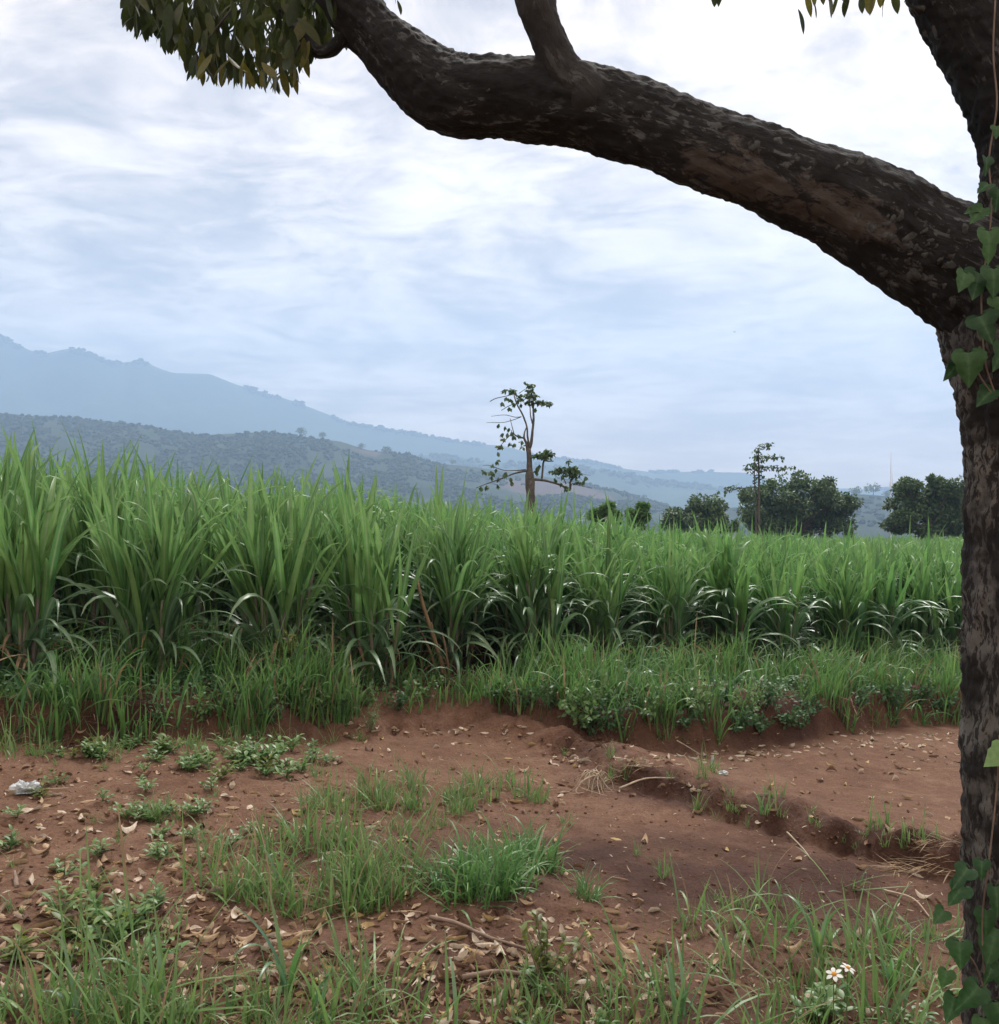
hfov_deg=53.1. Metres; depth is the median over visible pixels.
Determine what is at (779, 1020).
grass tuft
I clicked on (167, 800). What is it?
grass tuft
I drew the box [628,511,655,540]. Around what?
sugarcane clump
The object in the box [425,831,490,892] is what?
grass tuft
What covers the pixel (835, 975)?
daisy
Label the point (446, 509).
sugarcane clump
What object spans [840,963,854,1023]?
daisy
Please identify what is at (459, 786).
grass tuft
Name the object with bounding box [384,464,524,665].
sugarcane clump
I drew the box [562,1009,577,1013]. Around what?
fallen leaf
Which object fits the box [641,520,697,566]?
sugarcane clump
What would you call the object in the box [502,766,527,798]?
grass tuft
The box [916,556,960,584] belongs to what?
sugarcane clump
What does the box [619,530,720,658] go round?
sugarcane clump
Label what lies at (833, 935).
grass tuft
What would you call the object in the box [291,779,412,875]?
grass tuft
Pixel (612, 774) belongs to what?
grass tuft
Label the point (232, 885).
grass tuft
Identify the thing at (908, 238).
shade tree
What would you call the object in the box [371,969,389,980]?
fallen leaf
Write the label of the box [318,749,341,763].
weed
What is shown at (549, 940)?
fallen leaf
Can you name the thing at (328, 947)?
fallen leaf
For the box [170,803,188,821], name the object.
grass tuft
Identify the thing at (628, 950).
fallen leaf
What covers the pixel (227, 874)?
grass tuft
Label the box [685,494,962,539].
valley hill
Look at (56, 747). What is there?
grass tuft
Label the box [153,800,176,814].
weed
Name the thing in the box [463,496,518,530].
sugarcane clump
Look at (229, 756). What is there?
weed
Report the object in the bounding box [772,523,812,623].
sugarcane clump
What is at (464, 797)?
grass tuft
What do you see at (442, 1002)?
fallen leaf
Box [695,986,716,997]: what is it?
fallen leaf
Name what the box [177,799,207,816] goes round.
weed
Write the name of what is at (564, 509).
sugarcane clump
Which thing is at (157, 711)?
weed bush
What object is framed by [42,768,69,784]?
weed
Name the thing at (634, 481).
foothill wood
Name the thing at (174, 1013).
grass tuft
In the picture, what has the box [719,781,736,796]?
grass tuft
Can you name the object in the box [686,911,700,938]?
grass tuft
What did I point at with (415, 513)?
sugarcane clump
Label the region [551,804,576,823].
grass tuft
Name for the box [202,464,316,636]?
sugarcane clump
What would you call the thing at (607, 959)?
fallen leaf
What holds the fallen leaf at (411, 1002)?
on the ground at (798, 770)
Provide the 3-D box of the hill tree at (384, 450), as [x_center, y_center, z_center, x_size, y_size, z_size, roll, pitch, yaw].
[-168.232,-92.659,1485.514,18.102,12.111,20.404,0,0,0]
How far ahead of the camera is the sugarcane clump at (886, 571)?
13.92 m
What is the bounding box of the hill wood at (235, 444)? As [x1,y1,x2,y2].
[0,412,681,530]
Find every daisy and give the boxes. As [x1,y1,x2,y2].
[826,967,842,1023]
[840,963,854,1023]
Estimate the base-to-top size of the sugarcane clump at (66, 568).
2.111 m
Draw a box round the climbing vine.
[933,0,998,1023]
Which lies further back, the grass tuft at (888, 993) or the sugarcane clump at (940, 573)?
the sugarcane clump at (940, 573)
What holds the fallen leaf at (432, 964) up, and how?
on the ground at (798, 770)
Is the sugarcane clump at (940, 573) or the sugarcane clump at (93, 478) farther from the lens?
the sugarcane clump at (940, 573)
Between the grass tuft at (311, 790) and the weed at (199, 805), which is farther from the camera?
the grass tuft at (311, 790)
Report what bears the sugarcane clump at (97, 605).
on the ground at (798, 770)
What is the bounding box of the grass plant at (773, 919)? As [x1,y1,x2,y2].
[720,889,813,945]
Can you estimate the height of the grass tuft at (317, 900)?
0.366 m
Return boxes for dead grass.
[0,692,100,749]
[837,696,883,734]
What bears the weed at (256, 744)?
on the ground at (798, 770)
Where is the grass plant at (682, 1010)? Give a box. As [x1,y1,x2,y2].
[645,936,731,1023]
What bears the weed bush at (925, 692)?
on the ground at (798, 770)
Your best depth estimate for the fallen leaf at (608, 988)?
3.86 m
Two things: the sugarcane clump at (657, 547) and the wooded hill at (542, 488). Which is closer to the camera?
the sugarcane clump at (657, 547)
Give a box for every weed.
[0,824,22,850]
[0,924,50,959]
[1,804,25,817]
[26,782,51,796]
[38,880,87,912]
[38,904,104,939]
[39,928,98,966]
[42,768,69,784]
[47,848,86,875]
[52,746,66,756]
[58,747,81,757]
[72,868,116,892]
[75,736,96,747]
[76,891,115,931]
[80,739,103,755]
[80,905,129,949]
[82,742,105,757]
[83,837,112,856]
[87,735,109,755]
[87,900,148,933]
[90,741,110,759]
[96,785,116,801]
[103,893,146,912]
[103,902,149,933]
[103,938,154,969]
[108,801,139,818]
[113,899,158,928]
[119,732,145,744]
[121,735,142,748]
[126,802,152,818]
[130,794,152,810]
[130,878,168,910]
[133,774,157,791]
[134,761,152,771]
[136,741,169,762]
[136,921,189,961]
[137,803,170,821]
[142,833,168,855]
[146,732,169,753]
[148,733,184,753]
[148,841,178,859]
[149,820,174,836]
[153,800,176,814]
[160,734,184,752]
[175,756,199,770]
[175,824,202,838]
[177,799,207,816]
[178,745,201,764]
[180,754,202,768]
[187,744,209,758]
[187,794,217,811]
[193,750,218,767]
[198,776,217,790]
[199,743,220,760]
[205,760,238,778]
[208,733,232,750]
[215,828,243,846]
[224,743,255,762]
[227,749,254,770]
[232,745,253,760]
[239,820,256,832]
[240,741,264,756]
[241,735,260,752]
[242,734,266,751]
[247,744,273,759]
[249,747,275,764]
[250,743,280,761]
[250,753,275,768]
[251,762,278,776]
[259,742,287,759]
[268,735,288,749]
[272,754,293,768]
[273,760,299,777]
[274,733,305,751]
[275,629,299,662]
[290,754,310,772]
[304,738,320,751]
[305,745,329,761]
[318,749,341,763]
[357,702,380,731]
[504,1001,542,1023]
[518,962,553,993]
[590,1007,620,1023]
[790,967,845,1020]
[805,982,856,1015]
[897,994,938,1023]
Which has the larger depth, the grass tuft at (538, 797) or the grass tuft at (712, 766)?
the grass tuft at (712, 766)
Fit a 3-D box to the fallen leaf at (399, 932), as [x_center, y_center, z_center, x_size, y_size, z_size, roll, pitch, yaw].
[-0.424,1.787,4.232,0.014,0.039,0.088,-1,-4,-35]
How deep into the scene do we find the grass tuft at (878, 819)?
5.99 m
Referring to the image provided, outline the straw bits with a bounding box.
[0,735,960,1023]
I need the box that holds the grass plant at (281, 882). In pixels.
[259,819,337,896]
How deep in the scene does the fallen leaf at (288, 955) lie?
4.01 m
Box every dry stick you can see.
[5,788,66,790]
[252,875,308,884]
[619,777,673,788]
[707,925,771,983]
[786,831,809,857]
[884,889,931,918]
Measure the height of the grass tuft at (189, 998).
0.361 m
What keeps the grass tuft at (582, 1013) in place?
on the ground at (798, 770)
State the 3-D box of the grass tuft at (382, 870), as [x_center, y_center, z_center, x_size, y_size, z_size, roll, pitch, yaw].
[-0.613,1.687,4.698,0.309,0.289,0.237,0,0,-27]
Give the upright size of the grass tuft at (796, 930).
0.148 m
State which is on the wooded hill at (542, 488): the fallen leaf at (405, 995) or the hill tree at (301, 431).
the hill tree at (301, 431)
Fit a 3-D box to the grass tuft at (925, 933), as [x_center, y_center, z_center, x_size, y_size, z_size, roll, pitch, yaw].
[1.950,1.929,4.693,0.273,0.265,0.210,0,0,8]
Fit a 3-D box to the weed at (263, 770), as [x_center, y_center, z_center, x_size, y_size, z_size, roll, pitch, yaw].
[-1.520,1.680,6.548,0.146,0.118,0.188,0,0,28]
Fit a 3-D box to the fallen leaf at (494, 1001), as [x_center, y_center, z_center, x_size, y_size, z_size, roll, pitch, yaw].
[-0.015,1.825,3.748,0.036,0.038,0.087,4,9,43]
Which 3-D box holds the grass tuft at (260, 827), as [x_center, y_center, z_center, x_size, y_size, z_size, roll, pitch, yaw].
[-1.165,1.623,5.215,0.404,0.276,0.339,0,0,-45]
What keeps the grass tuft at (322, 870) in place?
on the ground at (798, 770)
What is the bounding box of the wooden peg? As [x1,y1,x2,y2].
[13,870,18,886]
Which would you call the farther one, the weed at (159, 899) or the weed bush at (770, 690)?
the weed bush at (770, 690)
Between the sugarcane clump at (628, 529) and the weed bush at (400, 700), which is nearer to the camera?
the weed bush at (400, 700)
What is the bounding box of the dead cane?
[417,580,456,677]
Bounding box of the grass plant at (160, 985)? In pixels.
[82,931,169,1011]
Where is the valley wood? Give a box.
[661,495,920,531]
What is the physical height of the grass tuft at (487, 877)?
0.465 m
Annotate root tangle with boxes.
[572,768,615,795]
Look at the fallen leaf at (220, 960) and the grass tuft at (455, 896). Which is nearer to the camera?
the fallen leaf at (220, 960)
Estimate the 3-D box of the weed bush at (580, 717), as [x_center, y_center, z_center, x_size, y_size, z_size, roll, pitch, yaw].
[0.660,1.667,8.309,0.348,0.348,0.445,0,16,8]
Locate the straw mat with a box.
[604,754,655,784]
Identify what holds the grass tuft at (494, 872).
on the ground at (798, 770)
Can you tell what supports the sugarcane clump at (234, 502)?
on the ground at (798, 770)
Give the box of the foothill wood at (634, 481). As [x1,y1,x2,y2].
[418,452,777,496]
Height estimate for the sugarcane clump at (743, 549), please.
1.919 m
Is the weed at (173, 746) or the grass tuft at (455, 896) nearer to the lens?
the grass tuft at (455, 896)
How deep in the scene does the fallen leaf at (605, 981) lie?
3.92 m
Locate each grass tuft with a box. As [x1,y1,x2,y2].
[0,703,18,750]
[0,711,27,750]
[0,715,51,759]
[0,851,27,867]
[0,882,90,1009]
[0,925,148,1023]
[0,928,35,1016]
[0,930,73,1022]
[0,931,62,1023]
[1,877,46,914]
[2,921,36,962]
[8,945,81,1023]
[9,924,260,1023]
[21,710,61,760]
[23,933,135,1023]
[25,725,53,758]
[37,737,71,752]
[39,870,198,1023]
[42,910,183,1023]
[42,934,78,963]
[43,972,122,1023]
[44,935,112,1023]
[48,796,179,935]
[58,938,163,1023]
[60,922,171,1020]
[73,900,263,1015]
[79,875,199,1019]
[81,809,102,822]
[85,736,131,758]
[86,902,208,1023]
[88,724,117,747]
[91,717,119,753]
[91,940,217,1023]
[92,924,113,960]
[96,940,288,1013]
[96,949,117,983]
[97,758,109,769]
[100,933,217,1023]
[103,951,284,1015]
[104,853,255,1023]
[109,818,127,844]
[111,745,122,762]
[114,727,136,753]
[136,891,161,936]
[137,951,274,1023]
[141,961,222,1023]
[143,944,184,977]
[146,797,171,822]
[148,727,183,751]
[150,804,159,822]
[150,909,175,943]
[151,892,195,930]
[160,790,174,806]
[163,937,266,1023]
[169,807,260,909]
[170,798,249,883]
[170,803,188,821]
[171,720,201,747]
[178,738,191,756]
[184,729,203,743]
[185,726,208,750]
[186,813,237,867]
[194,814,214,841]
[202,836,315,904]
[203,747,232,771]
[203,822,265,896]
[206,939,280,1023]
[206,953,421,1023]
[209,722,236,744]
[210,961,294,1023]
[214,840,284,908]
[219,950,303,1020]
[222,978,333,1023]
[223,812,303,906]
[226,721,260,745]
[231,798,303,852]
[236,944,323,1023]
[238,812,309,867]
[240,851,348,919]
[245,853,295,908]
[248,820,298,886]
[252,711,278,743]
[258,796,363,894]
[260,906,391,1000]
[261,931,358,1023]
[263,760,346,856]
[266,706,291,742]
[268,776,338,840]
[268,793,342,860]
[272,867,336,921]
[273,818,377,919]
[276,782,336,857]
[286,775,326,806]
[289,775,330,811]
[290,854,358,914]
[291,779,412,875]
[291,783,375,856]
[291,943,399,1023]
[295,841,407,915]
[297,782,344,799]
[299,768,343,805]
[299,806,388,884]
[300,748,316,762]
[301,894,370,1023]
[302,761,363,812]
[306,842,387,912]
[308,983,355,1023]
[309,774,340,799]
[310,762,323,777]
[311,835,425,912]
[312,753,328,774]
[316,722,338,743]
[318,816,401,878]
[322,834,372,895]
[323,833,377,898]
[324,798,383,846]
[330,945,436,1023]
[331,799,373,845]
[332,792,383,816]
[333,819,396,890]
[333,889,459,1005]
[336,842,395,912]
[338,766,392,804]
[342,757,389,794]
[346,724,371,740]
[346,840,420,902]
[346,841,401,910]
[347,774,402,811]
[351,834,404,891]
[355,929,442,1023]
[357,816,405,897]
[358,841,428,912]
[363,766,402,800]
[365,777,460,871]
[367,774,402,817]
[371,821,426,862]
[371,968,492,1023]
[375,827,439,893]
[376,793,420,832]
[378,759,406,795]
[382,813,490,904]
[385,762,430,806]
[386,814,437,879]
[389,743,431,796]
[390,815,533,900]
[393,844,521,926]
[395,768,432,809]
[398,759,448,793]
[401,784,424,812]
[409,778,449,817]
[414,812,432,838]
[422,836,526,900]
[423,783,479,816]
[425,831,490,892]
[428,812,443,831]
[429,763,459,803]
[429,808,448,828]
[431,813,555,900]
[432,805,547,894]
[433,801,453,825]
[433,819,552,902]
[438,764,479,802]
[440,763,478,801]
[443,770,482,816]
[443,774,478,810]
[444,824,519,866]
[449,831,526,898]
[451,756,495,795]
[451,821,534,866]
[459,752,495,790]
[464,938,570,1008]
[466,959,512,1023]
[473,765,505,807]
[477,801,576,875]
[481,966,562,1023]
[485,840,562,890]
[486,750,523,789]
[500,809,582,878]
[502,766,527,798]
[506,970,558,1023]
[509,814,572,874]
[511,827,554,872]
[514,760,554,803]
[516,925,563,1003]
[518,775,549,803]
[522,954,592,1008]
[526,828,579,877]
[526,939,598,1013]
[549,961,625,1023]
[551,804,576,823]
[556,861,613,900]
[560,894,752,996]
[563,864,625,904]
[566,969,615,1008]
[574,909,662,1023]
[588,898,701,1005]
[593,943,696,1020]
[600,756,639,788]
[602,968,642,1023]
[605,741,615,757]
[622,939,733,1023]
[633,840,645,855]
[639,903,789,1023]
[646,849,672,878]
[650,960,826,1023]
[653,847,781,936]
[669,909,755,983]
[673,899,695,926]
[679,785,711,813]
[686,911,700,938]
[689,752,728,779]
[690,739,724,773]
[692,926,880,1005]
[703,895,737,921]
[705,874,775,932]
[706,880,723,900]
[708,881,741,911]
[708,957,828,1023]
[714,847,807,908]
[714,871,856,970]
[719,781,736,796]
[721,791,731,810]
[723,950,841,1023]
[725,905,746,931]
[726,872,742,907]
[736,771,784,815]
[736,886,758,909]
[759,875,930,945]
[764,769,787,797]
[766,960,850,1023]
[767,914,826,1002]
[774,900,799,921]
[775,927,860,1001]
[780,885,812,911]
[781,900,805,935]
[794,926,871,997]
[795,884,923,983]
[796,846,915,891]
[801,894,908,970]
[807,891,914,1022]
[813,941,890,1023]
[816,868,920,975]
[832,908,961,1023]
[839,884,921,938]
[850,909,956,1023]
[851,880,924,965]
[852,943,941,1023]
[853,883,959,1023]
[854,885,963,940]
[855,826,869,838]
[856,929,962,1020]
[862,789,896,832]
[874,827,892,847]
[879,885,963,953]
[881,925,954,987]
[893,819,907,848]
[897,890,945,943]
[898,799,937,843]
[901,950,958,1005]
[914,969,937,1023]
[931,820,943,839]
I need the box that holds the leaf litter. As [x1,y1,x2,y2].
[0,721,960,1023]
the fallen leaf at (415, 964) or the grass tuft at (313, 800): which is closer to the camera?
the fallen leaf at (415, 964)
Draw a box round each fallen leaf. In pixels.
[0,941,5,950]
[1,955,18,961]
[6,1009,30,1019]
[13,911,24,918]
[17,898,31,906]
[21,805,43,812]
[23,967,41,972]
[25,952,43,957]
[32,920,56,926]
[35,888,56,894]
[37,947,55,957]
[44,967,55,981]
[51,919,60,926]
[63,913,79,918]
[73,915,80,931]
[104,893,116,906]
[111,888,121,893]
[118,821,136,832]
[129,897,139,904]
[141,967,155,972]
[166,953,173,959]
[173,918,183,931]
[175,905,193,912]
[176,980,181,996]
[178,960,187,969]
[182,934,193,937]
[190,925,211,931]
[198,932,218,942]
[203,914,217,919]
[203,921,213,933]
[203,948,217,956]
[206,885,221,893]
[210,980,229,986]
[215,925,235,936]
[215,955,235,962]
[223,985,249,991]
[230,966,250,979]
[231,906,240,918]
[233,937,247,944]
[236,928,257,940]
[236,996,250,1001]
[238,998,260,1013]
[256,955,273,963]
[264,917,274,928]
[269,969,278,975]
[275,936,297,948]
[283,949,291,958]
[284,949,291,957]
[285,960,299,968]
[289,998,305,1003]
[292,930,311,935]
[295,991,309,997]
[299,961,308,972]
[307,968,319,973]
[313,922,321,934]
[322,910,327,923]
[322,962,339,974]
[324,941,345,952]
[327,957,343,964]
[327,988,338,1003]
[350,912,366,917]
[354,922,373,928]
[361,936,380,941]
[363,1002,376,1014]
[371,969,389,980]
[374,1006,386,1014]
[378,912,385,920]
[384,1018,405,1023]
[392,918,409,922]
[395,929,404,940]
[395,977,412,982]
[399,936,414,940]
[400,970,420,976]
[401,950,409,957]
[402,990,414,999]
[406,952,414,966]
[409,954,431,962]
[409,1000,418,1010]
[413,954,429,967]
[417,961,437,970]
[421,962,425,977]
[434,939,444,945]
[435,993,451,1004]
[437,967,460,978]
[449,943,469,948]
[449,961,456,977]
[456,928,470,935]
[458,1013,472,1019]
[461,956,474,962]
[472,933,483,943]
[472,983,484,987]
[475,943,493,947]
[487,989,502,1005]
[494,940,505,955]
[495,916,509,926]
[500,961,516,968]
[506,947,520,958]
[506,1011,513,1023]
[510,948,516,956]
[511,979,522,991]
[534,934,554,943]
[540,982,558,996]
[553,983,565,990]
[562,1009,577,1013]
[563,1015,578,1022]
[569,953,575,965]
[583,951,588,964]
[587,1003,594,1017]
[592,946,603,952]
[593,965,610,971]
[599,953,619,964]
[601,981,618,991]
[604,976,615,984]
[611,922,629,931]
[622,953,637,959]
[624,949,634,952]
[639,993,656,999]
[648,935,668,944]
[657,946,671,956]
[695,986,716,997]
[703,997,720,1004]
[705,990,724,1000]
[713,958,721,963]
[734,930,746,938]
[784,938,801,952]
[824,960,842,965]
[829,963,847,973]
[865,1008,876,1013]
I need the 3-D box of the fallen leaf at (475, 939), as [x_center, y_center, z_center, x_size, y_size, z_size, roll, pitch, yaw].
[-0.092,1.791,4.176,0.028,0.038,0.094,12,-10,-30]
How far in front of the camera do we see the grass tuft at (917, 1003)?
3.73 m
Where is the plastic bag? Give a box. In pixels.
[8,779,40,793]
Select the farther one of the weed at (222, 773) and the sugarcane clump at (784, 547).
the sugarcane clump at (784, 547)
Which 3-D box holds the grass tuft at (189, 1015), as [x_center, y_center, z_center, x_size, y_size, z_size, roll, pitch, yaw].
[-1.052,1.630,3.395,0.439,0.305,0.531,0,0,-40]
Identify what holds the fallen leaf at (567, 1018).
on the ground at (798, 770)
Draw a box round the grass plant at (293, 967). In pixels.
[230,885,355,995]
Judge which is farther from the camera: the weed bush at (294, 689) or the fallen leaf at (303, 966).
the weed bush at (294, 689)
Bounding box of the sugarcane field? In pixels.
[70,473,963,575]
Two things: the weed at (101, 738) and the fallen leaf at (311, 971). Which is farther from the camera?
the weed at (101, 738)
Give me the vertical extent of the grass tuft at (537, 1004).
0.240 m
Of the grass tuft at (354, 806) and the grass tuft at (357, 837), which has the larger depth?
the grass tuft at (354, 806)
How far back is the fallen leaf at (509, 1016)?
3.63 m
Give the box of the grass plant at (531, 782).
[524,769,545,796]
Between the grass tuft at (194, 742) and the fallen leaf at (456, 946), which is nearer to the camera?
the fallen leaf at (456, 946)
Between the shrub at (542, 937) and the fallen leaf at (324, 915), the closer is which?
the shrub at (542, 937)
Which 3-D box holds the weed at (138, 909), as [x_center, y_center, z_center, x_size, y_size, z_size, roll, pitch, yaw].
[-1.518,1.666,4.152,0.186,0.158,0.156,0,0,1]
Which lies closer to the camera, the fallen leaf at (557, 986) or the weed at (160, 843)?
the fallen leaf at (557, 986)
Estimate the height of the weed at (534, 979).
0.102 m
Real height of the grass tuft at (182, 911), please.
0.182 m
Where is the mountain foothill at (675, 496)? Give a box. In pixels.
[417,455,801,509]
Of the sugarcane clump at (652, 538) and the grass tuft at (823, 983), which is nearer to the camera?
the grass tuft at (823, 983)
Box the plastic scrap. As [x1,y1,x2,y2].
[719,770,727,774]
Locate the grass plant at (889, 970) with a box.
[833,909,916,998]
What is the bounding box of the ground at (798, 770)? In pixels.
[0,540,964,1023]
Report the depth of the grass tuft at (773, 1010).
3.58 m
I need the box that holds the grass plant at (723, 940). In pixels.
[694,905,767,965]
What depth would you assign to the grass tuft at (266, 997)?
3.55 m
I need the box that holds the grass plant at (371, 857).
[345,834,404,880]
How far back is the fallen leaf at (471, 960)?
3.99 m
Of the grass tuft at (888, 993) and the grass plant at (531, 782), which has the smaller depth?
the grass tuft at (888, 993)
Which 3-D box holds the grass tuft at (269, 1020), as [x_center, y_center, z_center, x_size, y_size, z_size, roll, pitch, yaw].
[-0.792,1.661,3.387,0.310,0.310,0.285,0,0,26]
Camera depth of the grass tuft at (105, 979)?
3.47 m
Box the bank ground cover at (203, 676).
[0,657,960,741]
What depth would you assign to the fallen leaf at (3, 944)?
3.85 m
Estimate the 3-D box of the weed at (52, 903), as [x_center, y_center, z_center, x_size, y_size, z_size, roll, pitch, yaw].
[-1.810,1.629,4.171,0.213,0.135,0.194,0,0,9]
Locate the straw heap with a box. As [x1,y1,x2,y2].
[866,829,960,882]
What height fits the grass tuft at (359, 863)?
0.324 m
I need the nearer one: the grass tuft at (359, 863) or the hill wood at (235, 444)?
the grass tuft at (359, 863)
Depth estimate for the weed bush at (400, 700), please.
8.62 m
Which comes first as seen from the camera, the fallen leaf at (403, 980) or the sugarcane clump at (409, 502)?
the fallen leaf at (403, 980)
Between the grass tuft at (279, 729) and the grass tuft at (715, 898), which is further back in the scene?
the grass tuft at (279, 729)
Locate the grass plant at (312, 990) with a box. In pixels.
[293,969,346,1019]
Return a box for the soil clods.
[0,734,961,1023]
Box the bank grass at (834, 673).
[0,600,961,745]
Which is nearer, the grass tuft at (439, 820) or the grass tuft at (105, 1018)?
the grass tuft at (105, 1018)
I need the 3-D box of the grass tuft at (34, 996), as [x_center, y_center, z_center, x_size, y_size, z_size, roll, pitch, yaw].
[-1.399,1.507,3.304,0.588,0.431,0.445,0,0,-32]
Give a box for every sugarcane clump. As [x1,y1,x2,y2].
[0,418,116,641]
[0,425,66,620]
[0,431,77,591]
[0,438,126,685]
[0,449,5,473]
[0,457,63,483]
[1,425,209,658]
[1,455,85,649]
[9,432,50,620]
[14,440,180,652]
[32,417,199,631]
[36,442,130,491]
[49,449,286,679]
[57,451,96,495]
[63,456,135,517]
[76,446,174,491]
[94,453,174,497]
[107,462,189,499]
[109,467,279,660]
[127,440,210,508]
[127,472,228,627]
[128,457,256,657]
[129,457,235,629]
[132,458,218,506]
[136,459,175,484]
[173,459,403,676]
[178,449,276,633]
[179,456,231,510]
[196,476,341,661]
[200,454,339,653]
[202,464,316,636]
[207,462,326,660]
[213,461,247,628]
[215,461,276,502]
[215,471,266,502]
[235,473,375,611]
[261,461,461,687]
[267,474,319,494]
[275,449,420,651]
[275,469,371,647]
[284,461,437,656]
[307,486,404,511]
[314,475,412,653]
[326,482,416,526]
[333,473,391,508]
[335,472,419,570]
[335,475,383,504]
[359,477,434,647]
[364,482,427,560]
[365,485,405,514]
[373,501,455,651]
[376,505,415,643]
[382,489,455,607]
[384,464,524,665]
[384,484,514,668]
[387,488,433,517]
[390,500,529,686]
[403,500,499,526]
[410,500,494,580]
[413,516,540,654]
[429,507,591,666]
[442,496,497,547]
[454,486,502,546]
[462,489,606,672]
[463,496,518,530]
[464,493,518,647]
[465,513,550,660]
[467,506,518,529]
[468,509,523,547]
[473,492,510,526]
[473,496,581,542]
[474,496,542,545]
[475,496,507,531]
[478,488,531,550]
[491,507,595,578]
[503,501,556,563]
[510,507,546,526]
[510,507,591,531]
[513,504,589,536]
[519,492,621,651]
[531,489,570,537]
[534,498,621,653]
[539,518,672,657]
[542,495,674,665]
[557,516,623,555]
[558,492,647,622]
[562,515,599,544]
[566,490,666,654]
[577,501,623,536]
[582,507,639,532]
[586,501,642,542]
[590,497,663,619]
[591,519,649,625]
[592,508,640,543]
[595,522,668,647]
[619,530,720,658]
[620,513,700,632]
[621,521,734,659]
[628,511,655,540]
[629,526,694,547]
[631,513,683,543]
[633,526,685,618]
[633,532,736,656]
[635,516,700,650]
[638,514,693,565]
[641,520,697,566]
[642,528,710,642]
[656,517,766,656]
[659,535,714,643]
[661,511,719,551]
[665,511,767,651]
[666,520,803,656]
[666,522,718,549]
[686,517,769,654]
[690,510,749,566]
[711,518,766,554]
[712,513,776,635]
[722,511,775,613]
[732,523,810,639]
[734,521,839,662]
[734,525,819,651]
[736,529,819,658]
[740,518,810,643]
[745,521,769,557]
[748,541,829,655]
[749,527,817,644]
[770,530,835,632]
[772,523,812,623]
[783,535,892,658]
[784,522,904,660]
[793,524,852,648]
[796,532,905,642]
[805,548,843,602]
[810,541,909,653]
[811,518,863,569]
[829,525,881,584]
[833,532,948,663]
[835,533,897,566]
[838,537,889,563]
[842,534,913,650]
[858,539,905,565]
[859,534,917,640]
[860,536,906,600]
[878,515,959,644]
[879,517,955,645]
[880,553,960,654]
[883,531,949,575]
[895,546,961,659]
[906,533,961,656]
[910,548,962,661]
[912,537,959,649]
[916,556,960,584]
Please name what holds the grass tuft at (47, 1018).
on the ground at (798, 770)
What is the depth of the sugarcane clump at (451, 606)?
9.91 m
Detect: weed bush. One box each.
[141,702,170,727]
[186,685,228,720]
[219,687,248,712]
[227,671,259,694]
[260,696,285,724]
[281,679,305,701]
[285,681,329,719]
[322,690,350,719]
[354,677,378,706]
[382,684,409,710]
[404,675,443,703]
[482,679,511,700]
[510,677,540,709]
[530,676,567,711]
[558,681,599,729]
[560,679,594,715]
[580,705,606,736]
[583,671,623,708]
[588,692,632,733]
[618,672,653,703]
[643,690,666,722]
[658,683,685,702]
[667,670,697,703]
[677,709,702,729]
[686,674,723,716]
[709,675,742,707]
[727,679,762,714]
[728,702,760,731]
[748,675,781,709]
[753,711,774,732]
[773,701,803,729]
[786,700,816,730]
[794,693,826,715]
[851,676,878,708]
[877,672,910,709]
[905,675,938,707]
[929,690,959,710]
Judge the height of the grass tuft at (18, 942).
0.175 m
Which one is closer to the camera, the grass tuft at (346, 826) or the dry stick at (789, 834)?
the grass tuft at (346, 826)
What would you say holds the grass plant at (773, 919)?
on the ground at (798, 770)
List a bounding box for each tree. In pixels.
[120,0,998,1023]
[296,428,306,434]
[380,446,392,452]
[476,382,589,511]
[587,500,623,525]
[623,501,652,531]
[660,493,740,534]
[717,442,795,533]
[736,469,864,540]
[848,486,861,494]
[864,483,881,494]
[878,472,964,541]
[881,490,891,495]
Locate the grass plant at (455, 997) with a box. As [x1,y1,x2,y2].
[390,931,498,1023]
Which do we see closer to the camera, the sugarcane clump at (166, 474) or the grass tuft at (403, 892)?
the grass tuft at (403, 892)
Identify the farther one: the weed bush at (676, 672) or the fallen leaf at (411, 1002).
the weed bush at (676, 672)
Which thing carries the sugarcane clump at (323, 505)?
on the ground at (798, 770)
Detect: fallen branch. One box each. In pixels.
[429,915,527,950]
[460,969,561,981]
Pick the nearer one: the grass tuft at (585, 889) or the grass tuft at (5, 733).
the grass tuft at (585, 889)
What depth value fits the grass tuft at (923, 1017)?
3.78 m
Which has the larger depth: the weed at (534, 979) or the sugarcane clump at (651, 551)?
the sugarcane clump at (651, 551)
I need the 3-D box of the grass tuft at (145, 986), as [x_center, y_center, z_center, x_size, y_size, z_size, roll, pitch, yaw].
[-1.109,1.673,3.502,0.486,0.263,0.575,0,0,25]
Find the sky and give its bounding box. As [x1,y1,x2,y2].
[0,0,979,488]
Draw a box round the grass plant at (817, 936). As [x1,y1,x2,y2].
[781,884,843,962]
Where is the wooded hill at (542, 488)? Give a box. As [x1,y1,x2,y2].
[0,413,667,533]
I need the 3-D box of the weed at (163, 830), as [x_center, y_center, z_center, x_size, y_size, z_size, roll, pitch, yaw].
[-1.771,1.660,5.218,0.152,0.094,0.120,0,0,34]
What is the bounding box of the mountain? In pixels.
[0,334,921,496]
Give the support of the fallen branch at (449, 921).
on the ground at (798, 770)
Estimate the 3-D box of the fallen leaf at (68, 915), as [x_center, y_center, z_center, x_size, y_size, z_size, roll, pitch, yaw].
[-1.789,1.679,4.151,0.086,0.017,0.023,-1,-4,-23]
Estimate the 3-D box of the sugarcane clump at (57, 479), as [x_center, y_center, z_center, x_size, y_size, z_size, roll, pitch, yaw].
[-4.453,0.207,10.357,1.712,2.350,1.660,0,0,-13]
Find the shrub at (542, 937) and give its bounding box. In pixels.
[519,909,598,985]
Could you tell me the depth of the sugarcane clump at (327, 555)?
10.26 m
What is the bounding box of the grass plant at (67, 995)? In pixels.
[27,932,159,1023]

